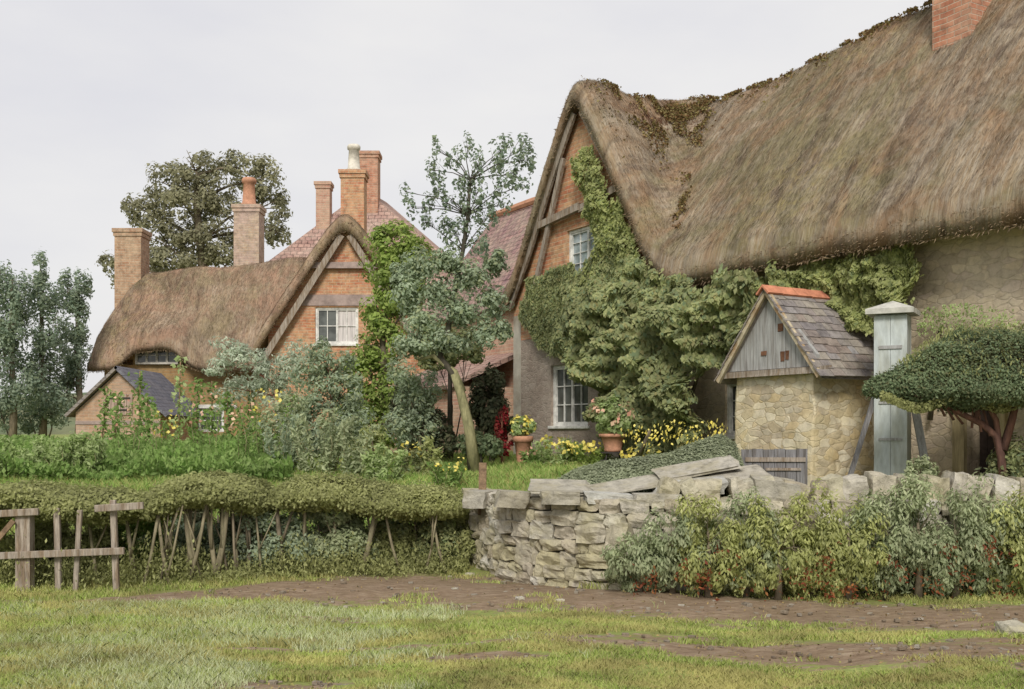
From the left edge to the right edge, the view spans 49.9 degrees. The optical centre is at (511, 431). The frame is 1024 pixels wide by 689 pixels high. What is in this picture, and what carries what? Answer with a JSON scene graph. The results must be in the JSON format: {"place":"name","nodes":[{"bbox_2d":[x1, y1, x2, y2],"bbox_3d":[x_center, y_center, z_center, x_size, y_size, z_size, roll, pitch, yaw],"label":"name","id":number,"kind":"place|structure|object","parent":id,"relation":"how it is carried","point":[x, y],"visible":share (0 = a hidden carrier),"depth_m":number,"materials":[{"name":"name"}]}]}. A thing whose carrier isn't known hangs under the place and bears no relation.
{"place":"outdoors","nodes":[
{"label":"outdoors","id":0,"kind":"place"},
{"bbox_2d":[0,392,86,434],"bbox_3d":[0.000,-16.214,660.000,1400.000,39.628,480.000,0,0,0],"label":"hill","id":1,"kind":"structure","parent":0,"point":[66,430],"depth_m":449.45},
{"bbox_2d":[0,0,927,396],"label":"sky","id":2,"kind":"structure","parent":0,"point":[93,92],"materials":[{"name":"white"}]},
{"bbox_2d":[0,561,1023,688],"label":"grass","id":3,"kind":"structure","parent":0,"point":[550,668],"depth_m":7.69,"materials":[{"name":"plant"}]},
{"bbox_2d":[0,435,1023,688],"bbox_3d":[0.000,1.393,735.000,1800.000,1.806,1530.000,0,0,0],"label":"ground","id":4,"kind":"structure","parent":0,"point":[372,589],"depth_m":9.62,"materials":[{"name":"soil"}]},
{"bbox_2d":[0,259,49,436],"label":"upright tree","id":5,"kind":"object","parent":4,"relation":"on","point":[16,314],"visible":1,"depth_m":26.87,"materials":[{"name":"green plant"}]},
{"bbox_2d":[0,517,65,565],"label":"hedge bush","id":6,"kind":"object","parent":4,"relation":"on","point":[9,539],"visible":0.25,"depth_m":11.87,"materials":[{"name":"green plant"}]},
{"bbox_2d":[0,434,77,477],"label":"leafy plant","id":7,"kind":"object","parent":4,"relation":"on","point":[43,452],"visible":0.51,"depth_m":15.53,"materials":[{"name":"green plant"}]},
{"bbox_2d":[17,250,73,435],"bbox_3d":[-11.887,-2.012,27.977,1.487,5.441,1.432,0,0,36],"label":"upright tree","id":8,"kind":"object","parent":4,"relation":"on","point":[52,340],"visible":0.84,"depth_m":27.87,"materials":[{"name":"green plant"}]},
{"bbox_2d":[46,266,94,432],"bbox_3d":[-11.698,-1.828,29.023,1.241,5.064,1.116,0,0,0],"label":"upright tree","id":9,"kind":"object","parent":4,"relation":"on","point":[74,302],"visible":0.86,"depth_m":28.84,"materials":[{"name":"green plant"}]},
{"bbox_2d":[0,500,143,592],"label":"rail fence","id":10,"kind":"object","parent":4,"relation":"on","point":[24,522],"visible":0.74,"depth_m":11.09,"materials":[{"name":"wood"}]},
{"bbox_2d":[0,475,149,579],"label":"clipped hedge","id":11,"kind":"object","parent":4,"relation":"on","point":[47,498],"visible":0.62,"depth_m":11.38,"materials":[{"name":"green plant"}]},
{"bbox_2d":[35,519,125,572],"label":"hedge bush","id":12,"kind":"object","parent":4,"relation":"on","point":[67,540],"visible":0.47,"depth_m":11.89,"materials":[{"name":"green plant"}]},
{"bbox_2d":[68,430,109,477],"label":"leafy plant","id":13,"kind":"object","parent":4,"relation":"on","point":[90,451],"visible":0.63,"depth_m":15.71,"materials":[{"name":"green plant"}]},
{"bbox_2d":[94,386,116,440],"bbox_3d":[-8.331,-0.162,22.485,0.516,1.572,0.417,0,0,0],"label":"bean pole","id":14,"kind":"object","parent":4,"relation":"on","point":[104,412],"visible":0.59,"depth_m":22.49,"materials":[{"name":"green plant"}]},
{"bbox_2d":[104,391,126,442],"bbox_3d":[-7.872,-0.101,21.783,0.460,1.440,0.453,0,0,0],"label":"bean pole","id":15,"kind":"object","parent":4,"relation":"on","point":[118,402],"visible":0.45,"depth_m":21.78,"materials":[{"name":"green plant"}]},
{"bbox_2d":[110,395,143,449],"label":"flower stalk","id":16,"kind":"object","parent":4,"relation":"on","point":[129,426],"visible":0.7,"depth_m":17.54,"materials":[{"name":"green plant"}]},
{"bbox_2d":[64,366,204,439],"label":"outbuilding","id":17,"kind":"structure","parent":4,"relation":"on","point":[85,409],"depth_m":26.00,"materials":[{"name":"brick"}]},
{"bbox_2d":[127,370,151,441],"bbox_3d":[-7.460,-0.306,21.996,0.460,1.870,0.491,0,0,0],"label":"bean pole","id":18,"kind":"object","parent":4,"relation":"on","point":[139,390],"visible":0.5,"depth_m":21.98,"materials":[{"name":"green plant"}]},
{"bbox_2d":[118,518,170,568],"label":"hedge bush","id":19,"kind":"object","parent":4,"relation":"on","point":[150,526],"visible":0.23,"depth_m":12.27,"materials":[{"name":"green plant"}]},
{"bbox_2d":[0,433,293,481],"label":"vegetable leaves","id":20,"kind":"object","parent":4,"relation":"on","point":[184,457],"visible":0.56,"depth_m":15.42,"materials":[{"name":"green plant"}]},
{"bbox_2d":[137,393,158,443],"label":"bean pole","id":21,"kind":"object","parent":4,"relation":"on","point":[147,408],"visible":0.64,"depth_m":20.97,"materials":[{"name":"green plant"}]},
{"bbox_2d":[139,405,183,451],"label":"flower stalk","id":22,"kind":"object","parent":4,"relation":"on","point":[164,433],"visible":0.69,"depth_m":17.00,"materials":[{"name":"green plant"}]},
{"bbox_2d":[137,515,207,562],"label":"hedge bush","id":23,"kind":"object","parent":4,"relation":"on","point":[181,538],"visible":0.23,"depth_m":12.58,"materials":[{"name":"teal plant"}]},
{"bbox_2d":[169,355,187,440],"bbox_3d":[-6.496,-0.433,21.528,0.421,2.167,0.436,0,0,0],"label":"bean pole","id":24,"kind":"object","parent":4,"relation":"on","point":[177,385],"visible":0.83,"depth_m":21.49,"materials":[{"name":"green plant"}]},
{"bbox_2d":[96,148,292,288],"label":"broadleaf tree","id":25,"kind":"object","parent":4,"relation":"on","point":[209,202],"visible":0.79,"depth_m":43.70,"materials":[{"name":"green plant"}]},
{"bbox_2d":[184,377,207,438],"bbox_3d":[-5.985,-0.206,20.811,0.410,1.659,0.388,0,0,-35],"label":"bean pole","id":26,"kind":"object","parent":4,"relation":"on","point":[196,402],"visible":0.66,"depth_m":20.79,"materials":[{"name":"green plant"}]},
{"bbox_2d":[179,385,222,446],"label":"flower stalk","id":27,"kind":"object","parent":4,"relation":"on","point":[194,437],"visible":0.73,"depth_m":17.81,"materials":[{"name":"green plant"}]},
{"bbox_2d":[137,468,276,586],"bbox_3d":[-3.280,1.033,12.138,1.426,1.279,1.506,0,0,0],"label":"clipped hedge","id":28,"kind":"object","parent":4,"relation":"on","point":[241,494],"visible":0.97,"depth_m":11.72,"materials":[{"name":"green plant"}]},
{"bbox_2d":[198,381,220,434],"bbox_3d":[-6.011,-0.197,22.024,0.506,1.662,0.375,0,0,0],"label":"bean pole","id":29,"kind":"object","parent":4,"relation":"on","point":[211,398],"visible":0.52,"depth_m":21.97,"materials":[{"name":"green plant"}]},
{"bbox_2d":[216,390,239,437],"bbox_3d":[-5.260,-0.083,20.508,0.424,1.375,0.416,0,0,0],"label":"bean pole","id":30,"kind":"object","parent":4,"relation":"on","point":[227,409],"visible":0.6,"depth_m":20.48,"materials":[{"name":"green plant"}]},
{"bbox_2d":[0,511,470,594],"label":"verge weeds","id":31,"kind":"object","parent":4,"relation":"on","point":[330,566],"visible":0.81,"depth_m":11.87,"materials":[{"name":"green plant"}]},
{"bbox_2d":[224,401,258,458],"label":"flower stalk","id":32,"kind":"object","parent":4,"relation":"on","point":[243,446],"visible":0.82,"depth_m":16.74,"materials":[{"name":"green plant"}]},
{"bbox_2d":[87,144,424,451],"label":"thatched cottage","id":33,"kind":"structure","parent":4,"relation":"on","point":[158,322],"depth_m":29.95,"materials":[{"name":"plant"}]},
{"bbox_2d":[135,350,178,363],"bbox_3d":[-9.640,-2.085,29.860,1.160,0.490,0.080,0,0,0],"label":"window","id":34,"kind":"structure","parent":33,"relation":"in","point":[159,357],"depth_m":29.87,"materials":[{"name":"grey glass"}]},
{"bbox_2d":[313,307,358,345],"bbox_3d":[-4.587,-2.759,28.835,1.244,1.017,0.170,0,0,0],"label":"window","id":35,"kind":"structure","parent":33,"relation":"in","point":[339,325],"depth_m":28.90,"materials":[{"name":"white paint"}]},
{"bbox_2d":[201,335,313,414],"bbox_3d":[-4.820,-0.569,20.987,2.226,2.541,0.872,0,0,0],"label":"silver willow","id":36,"kind":"object","parent":4,"relation":"on","point":[265,382],"visible":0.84,"depth_m":20.94,"materials":[{"name":"green plant"}]},
{"bbox_2d":[202,510,316,570],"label":"hedge bush","id":37,"kind":"object","parent":4,"relation":"on","point":[270,542],"visible":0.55,"depth_m":12.15,"materials":[{"name":"teal plant"}]},
{"bbox_2d":[241,388,300,454],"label":"flower stalk","id":38,"kind":"object","parent":4,"relation":"on","point":[256,434],"visible":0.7,"depth_m":17.63,"materials":[{"name":"green plant"}]},
{"bbox_2d":[245,384,308,459],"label":"garden bush","id":39,"kind":"object","parent":4,"relation":"on","point":[279,407],"visible":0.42,"depth_m":17.97,"materials":[{"name":"green plant"}]},
{"bbox_2d":[258,412,306,470],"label":"seed plant","id":40,"kind":"object","parent":4,"relation":"on","point":[269,441],"visible":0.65,"depth_m":16.73,"materials":[{"name":"green plant"}]},
{"bbox_2d":[0,450,623,568],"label":"garden grass","id":41,"kind":"structure","parent":4,"relation":"on","point":[514,474],"depth_m":15.58,"materials":[{"name":"plant"}]},
{"bbox_2d":[287,407,350,472],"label":"seed plant","id":42,"kind":"object","parent":4,"relation":"on","point":[329,448],"visible":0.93,"depth_m":16.41,"materials":[{"name":"green plant"}]},
{"bbox_2d":[263,506,379,567],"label":"hedge bush","id":43,"kind":"object","parent":4,"relation":"on","point":[349,524],"visible":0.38,"depth_m":12.37,"materials":[{"name":"green plant"}]},
{"bbox_2d":[282,336,378,458],"bbox_3d":[-3.258,-0.503,19.533,1.811,2.426,0.927,0,0,0],"label":"garden tree","id":44,"kind":"object","parent":4,"relation":"on","point":[351,405],"visible":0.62,"depth_m":19.37,"materials":[{"name":"teal plant"}]},
{"bbox_2d":[0,596,664,688],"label":"pale grass","id":45,"kind":"structure","parent":4,"relation":"on","point":[232,681],"depth_m":7.96,"materials":[{"name":"plant"}]},
{"bbox_2d":[337,415,380,476],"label":"seed plant","id":46,"kind":"object","parent":4,"relation":"on","point":[356,466],"visible":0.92,"depth_m":16.13,"materials":[{"name":"green plant"}]},
{"bbox_2d":[269,150,450,311],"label":"tiled house","id":47,"kind":"structure","parent":4,"relation":"on","point":[379,210],"depth_m":36.14,"materials":[{"name":"brick"}]},
{"bbox_2d":[266,469,470,575],"bbox_3d":[-1.628,1.044,12.701,2.519,1.240,1.332,0,0,-24],"label":"clipped hedge","id":48,"kind":"object","parent":4,"relation":"on","point":[360,496],"visible":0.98,"depth_m":12.31,"materials":[{"name":"green plant"}]},
{"bbox_2d":[342,422,396,467],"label":"garden bush","id":49,"kind":"object","parent":4,"relation":"on","point":[379,433],"visible":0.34,"depth_m":17.56,"materials":[{"name":"green plant"}]},
{"bbox_2d":[324,512,416,564],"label":"hedge bush","id":50,"kind":"object","parent":4,"relation":"on","point":[394,536],"visible":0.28,"depth_m":12.73,"materials":[{"name":"green plant"}]},
{"bbox_2d":[328,219,438,453],"bbox_3d":[-2.555,-1.732,21.517,2.354,4.903,1.030,0,0,0],"label":"column tree","id":51,"kind":"object","parent":4,"relation":"on","point":[382,326],"visible":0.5,"depth_m":21.32,"materials":[{"name":"green plant"}]},
{"bbox_2d":[360,442,408,483],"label":"seed plant","id":52,"kind":"object","parent":4,"relation":"on","point":[378,461],"visible":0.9,"depth_m":15.76,"materials":[{"name":"green plant"}]},
{"bbox_2d":[385,375,433,462],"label":"evergreen shrub","id":53,"kind":"object","parent":4,"relation":"on","point":[391,404],"visible":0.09,"depth_m":19.45,"materials":[{"name":"green plant"}]},
{"bbox_2d":[399,440,423,474],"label":"garden weed","id":54,"kind":"object","parent":4,"relation":"on","point":[417,456],"visible":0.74,"depth_m":16.94,"materials":[{"name":"green plant"}]},
{"bbox_2d":[378,353,444,460],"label":"garden bush","id":55,"kind":"object","parent":4,"relation":"on","point":[407,379],"visible":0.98,"depth_m":18.30,"materials":[{"name":"teal plant"}]},
{"bbox_2d":[367,479,467,559],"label":"hedge bush","id":56,"kind":"object","parent":4,"relation":"on","point":[446,532],"visible":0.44,"depth_m":12.79,"materials":[{"name":"green plant"}]},
{"bbox_2d":[418,435,443,475],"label":"garden weed","id":57,"kind":"object","parent":4,"relation":"on","point":[428,443],"visible":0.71,"depth_m":16.48,"materials":[{"name":"green plant"}]},
{"bbox_2d":[405,408,460,457],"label":"evergreen shrub","id":58,"kind":"object","parent":4,"relation":"on","point":[449,443],"visible":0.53,"depth_m":18.50,"materials":[{"name":"green plant"}]},
{"bbox_2d":[426,457,466,487],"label":"clump","id":59,"kind":"object","parent":4,"relation":"on","point":[456,477],"visible":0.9,"depth_m":15.34,"materials":[{"name":"green plant"}]},
{"bbox_2d":[416,512,476,559],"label":"hedge bush","id":60,"kind":"object","parent":4,"relation":"on","point":[469,532],"visible":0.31,"depth_m":12.94,"materials":[{"name":"green plant"}]},
{"bbox_2d":[414,321,485,459],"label":"evergreen shrub","id":61,"kind":"object","parent":4,"relation":"on","point":[474,357],"visible":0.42,"depth_m":19.71,"materials":[{"name":"green plant"}]},
{"bbox_2d":[386,130,536,471],"bbox_3d":[-0.801,-2.046,17.436,2.416,5.514,0.772,0,0,-6],"label":"crooked tree","id":62,"kind":"object","parent":4,"relation":"on","point":[461,313],"visible":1,"depth_m":17.39,"materials":[{"name":"green plant"}]},
{"bbox_2d":[390,196,535,452],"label":"tiled cottage","id":63,"kind":"structure","parent":4,"relation":"on","point":[506,232],"depth_m":24.68,"materials":[{"name":"red tile"}]},
{"bbox_2d":[456,430,504,462],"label":"evergreen shrub","id":64,"kind":"object","parent":4,"relation":"on","point":[490,445],"visible":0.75,"depth_m":18.09,"materials":[{"name":"green plant"}]},
{"bbox_2d":[478,463,486,514],"bbox_3d":[-0.347,0.680,12.900,0.100,0.641,0.070,0,0,0],"label":"wooden stake","id":65,"kind":"object","parent":4,"relation":"on","point":[482,474],"visible":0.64,"depth_m":12.87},
{"bbox_2d":[467,362,513,461],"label":"evergreen shrub","id":66,"kind":"object","parent":4,"relation":"on","point":[487,398],"visible":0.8,"depth_m":19.19,"materials":[{"name":"green plant"}]},
{"bbox_2d":[494,405,513,463],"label":"crimson plant","id":67,"kind":"object","parent":4,"relation":"on","point":[501,433],"visible":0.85,"depth_m":18.56,"materials":[{"name":"red plant"}]},
{"bbox_2d":[3,565,1023,688],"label":"fallen leaves","id":68,"kind":"object","parent":4,"relation":"on","point":[920,644],"visible":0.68,"depth_m":7.95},
{"bbox_2d":[510,415,536,462],"bbox_3d":[0.187,0.137,18.400,0.462,0.860,0.347,0,0,0],"label":"flower pot","id":69,"kind":"object","parent":4,"relation":"on","point":[522,440],"visible":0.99,"depth_m":18.30,"materials":[{"name":"ceramic"}]},
{"bbox_2d":[518,446,547,465],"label":"flower clump","id":70,"kind":"object","parent":4,"relation":"on","point":[533,455],"visible":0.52,"depth_m":17.91,"materials":[{"name":"green plant"}]},
{"bbox_2d":[66,573,1023,688],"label":"pebbles","id":71,"kind":"object","parent":4,"relation":"on","point":[710,648],"visible":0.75,"depth_m":8.87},
{"bbox_2d":[531,434,571,465],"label":"flower clump","id":72,"kind":"object","parent":4,"relation":"on","point":[561,458],"visible":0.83,"depth_m":17.53,"materials":[{"name":"green plant"}]},
{"bbox_2d":[560,440,595,465],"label":"flower clump","id":73,"kind":"object","parent":4,"relation":"on","point":[576,450],"visible":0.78,"depth_m":17.35,"materials":[{"name":"yellow plant"}]},
{"bbox_2d":[584,442,614,463],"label":"flower clump","id":74,"kind":"object","parent":4,"relation":"on","point":[597,455],"visible":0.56,"depth_m":17.10,"materials":[{"name":"green plant"}]},
{"bbox_2d":[588,394,634,460],"bbox_3d":[1.521,0.009,16.853,0.710,1.200,0.583,0,0,0],"label":"flower pot","id":75,"kind":"object","parent":4,"relation":"on","point":[612,440],"visible":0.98,"depth_m":16.76,"materials":[{"name":"ceramic"}]},
{"bbox_2d":[599,532,673,594],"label":"bank shrub","id":76,"kind":"object","parent":4,"relation":"on","point":[618,559],"visible":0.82,"depth_m":10.66,"materials":[{"name":"green plant"}]},
{"bbox_2d":[557,433,743,496],"bbox_3d":[1.540,0.463,12.350,2.160,0.910,0.876,0,0,0],"label":"hedge","id":77,"kind":"object","parent":4,"relation":"on","point":[716,445],"visible":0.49,"depth_m":12.16,"materials":[{"name":"green plant"}]},
{"bbox_2d":[628,506,718,595],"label":"bank shrub","id":78,"kind":"object","parent":4,"relation":"on","point":[655,542],"visible":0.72,"depth_m":10.55,"materials":[{"name":"green plant"}]},
{"bbox_2d":[620,418,727,455],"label":"flowering creeper","id":79,"kind":"object","parent":4,"relation":"on","point":[643,446],"visible":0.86,"depth_m":15.63,"materials":[{"name":"yellow plant"}]},
{"bbox_2d":[666,492,755,600],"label":"bank shrub","id":80,"kind":"object","parent":4,"relation":"on","point":[731,533],"visible":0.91,"depth_m":10.47,"materials":[{"name":"green plant"}]},
{"bbox_2d":[459,455,1023,595],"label":"dry stone wall","id":81,"kind":"structure","parent":4,"relation":"on","point":[553,532],"depth_m":11.36,"materials":[{"name":"stone"}]},
{"bbox_2d":[904,454,939,476],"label":"ivy bush","id":82,"kind":"object","parent":81,"relation":"on","point":[924,463],"visible":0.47,"depth_m":11.51,"materials":[{"name":"green plant"}]},
{"bbox_2d":[703,486,791,600],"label":"bank shrub","id":83,"kind":"object","parent":4,"relation":"on","point":[717,545],"visible":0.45,"depth_m":10.58,"materials":[{"name":"green plant"}]},
{"bbox_2d":[499,0,1023,475],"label":"thatched cottage","id":84,"kind":"structure","parent":4,"relation":"on","point":[901,129],"depth_m":15.69,"materials":[{"name":"plant"}]},
{"bbox_2d":[548,365,589,428],"bbox_3d":[1.083,-0.652,20.172,0.170,1.184,1.363,0,0,-30],"label":"window","id":85,"kind":"structure","parent":84,"relation":"in","point":[570,399],"depth_m":20.36,"materials":[{"name":"white paint"}]},
{"bbox_2d":[569,226,596,270],"bbox_3d":[1.385,-3.258,19.738,0.080,0.859,1.187,0,0,-30],"label":"window","id":86,"kind":"structure","parent":84,"relation":"in","point":[580,246],"depth_m":19.98,"materials":[{"name":"white paint"}]},
{"bbox_2d":[569,144,641,283],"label":"climbing vine","id":87,"kind":"object","parent":84,"relation":"attached to","point":[600,214],"visible":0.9,"depth_m":18.84,"materials":[{"name":"green plant"}]},
{"bbox_2d":[518,254,758,454],"bbox_3d":[1.425,-1.340,17.976,1.395,3.484,7.299,0,0,-30],"label":"climbing shrub","id":88,"kind":"object","parent":84,"relation":"attached to","point":[560,307],"visible":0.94,"depth_m":16.87,"materials":[{"name":"green plant"}]},
{"bbox_2d":[726,384,736,438],"bbox_3d":[3.479,-0.330,16.502,0.170,0.881,0.890,0,0,-30],"label":"window","id":89,"kind":"structure","parent":84,"relation":"in","point":[731,389],"depth_m":16.79,"materials":[{"name":"white paint"}]},
{"bbox_2d":[742,242,923,336],"bbox_3d":[4.080,-1.216,14.616,0.683,2.388,3.220,0,0,-30],"label":"climbing vine","id":90,"kind":"object","parent":84,"relation":"attached to","point":[851,288],"visible":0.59,"depth_m":14.06,"materials":[{"name":"green plant"}]},
{"bbox_2d":[916,302,1020,419],"bbox_3d":[5.324,-0.835,12.891,0.167,1.385,1.447,0,0,-26],"label":"wall creeper","id":91,"kind":"object","parent":84,"relation":"attached to","point":[930,415],"depth_m":13.02,"materials":[{"name":"green plant"}]},
{"bbox_2d":[980,410,996,474],"bbox_3d":[5.730,0.080,13.014,0.040,1.240,0.419,0,0,-30],"label":"door","id":92,"kind":"structure","parent":84,"relation":"in","point":[986,442],"depth_m":13.12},
{"bbox_2d":[732,493,824,601],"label":"bank shrub","id":93,"kind":"object","parent":4,"relation":"on","point":[778,576],"visible":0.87,"depth_m":10.46,"materials":[{"name":"green plant"}]},
{"bbox_2d":[714,285,873,486],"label":"stone shed","id":94,"kind":"structure","parent":4,"relation":"on","point":[797,369],"depth_m":13.97,"materials":[{"name":"stone"}]},
{"bbox_2d":[741,449,807,485],"bbox_3d":[3.003,0.466,12.590,0.745,0.548,0.051,0,0,4],"label":"plank hatch","id":95,"kind":"object","parent":94,"relation":"attached to","point":[788,463],"visible":0.62,"depth_m":12.57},
{"bbox_2d":[769,478,866,603],"bbox_3d":[2.907,1.061,10.604,0.895,1.223,0.665,0,0,0],"label":"bank shrub","id":96,"kind":"object","parent":4,"relation":"on","point":[797,508],"visible":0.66,"depth_m":10.50,"materials":[{"name":"green plant"}]},
{"bbox_2d":[804,493,892,600],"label":"bank shrub","id":97,"kind":"object","parent":4,"relation":"on","point":[869,567],"visible":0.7,"depth_m":10.46,"materials":[{"name":"green plant"}]},
{"bbox_2d":[848,397,873,473],"bbox_3d":[4.072,0.198,12.925,0.519,1.268,0.063,0,0,-19],"label":"leaning pole","id":98,"kind":"object","parent":4,"relation":"on","point":[861,438],"visible":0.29,"depth_m":12.92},
{"bbox_2d":[842,483,932,600],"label":"bank shrub","id":99,"kind":"object","parent":4,"relation":"on","point":[874,503],"visible":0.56,"depth_m":10.59,"materials":[{"name":"green plant"}]},
{"bbox_2d":[865,301,919,475],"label":"boarded pillar","id":100,"kind":"structure","parent":4,"relation":"on","point":[892,423],"depth_m":12.85,"materials":[{"name":"blue paint"}]},
{"bbox_2d":[912,413,929,468],"bbox_3d":[4.774,0.124,12.825,0.093,0.827,0.300,0,0,-13],"label":"leaning board","id":101,"kind":"object","parent":100,"relation":"attached to","point":[920,436],"visible":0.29,"depth_m":12.84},
{"bbox_2d":[876,471,965,599],"bbox_3d":[3.931,1.022,10.577,0.897,1.297,0.695,0,0,0],"label":"bank shrub","id":102,"kind":"object","parent":4,"relation":"on","point":[911,543],"visible":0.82,"depth_m":10.48,"materials":[{"name":"green plant"}]},
{"bbox_2d":[861,322,1023,475],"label":"clipped yew","id":103,"kind":"object","parent":4,"relation":"on","point":[951,376],"visible":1,"depth_m":11.52,"materials":[{"name":"green plant"}]},
{"bbox_2d":[914,482,1003,598],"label":"bank shrub","id":104,"kind":"object","parent":4,"relation":"on","point":[972,539],"visible":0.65,"depth_m":10.46,"materials":[{"name":"green plant"}]},
{"bbox_2d":[947,467,1023,598],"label":"bank shrub","id":105,"kind":"object","parent":4,"relation":"on","point":[1002,572],"visible":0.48,"depth_m":10.58,"materials":[{"name":"green plant"}]},
{"bbox_2d":[981,485,1023,600],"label":"bank shrub","id":106,"kind":"object","parent":4,"relation":"on","point":[1019,550],"visible":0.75,"depth_m":10.47,"materials":[{"name":"green plant"}]},
{"bbox_2d":[985,432,1023,477],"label":"box bush","id":107,"kind":"object","parent":4,"relation":"on","point":[1014,455],"visible":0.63,"depth_m":11.68,"materials":[{"name":"green plant"}]},
{"bbox_2d":[993,619,1023,635],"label":"lane stone","id":108,"kind":"object","parent":4,"relation":"on","point":[1013,627],"visible":0.66,"depth_m":8.41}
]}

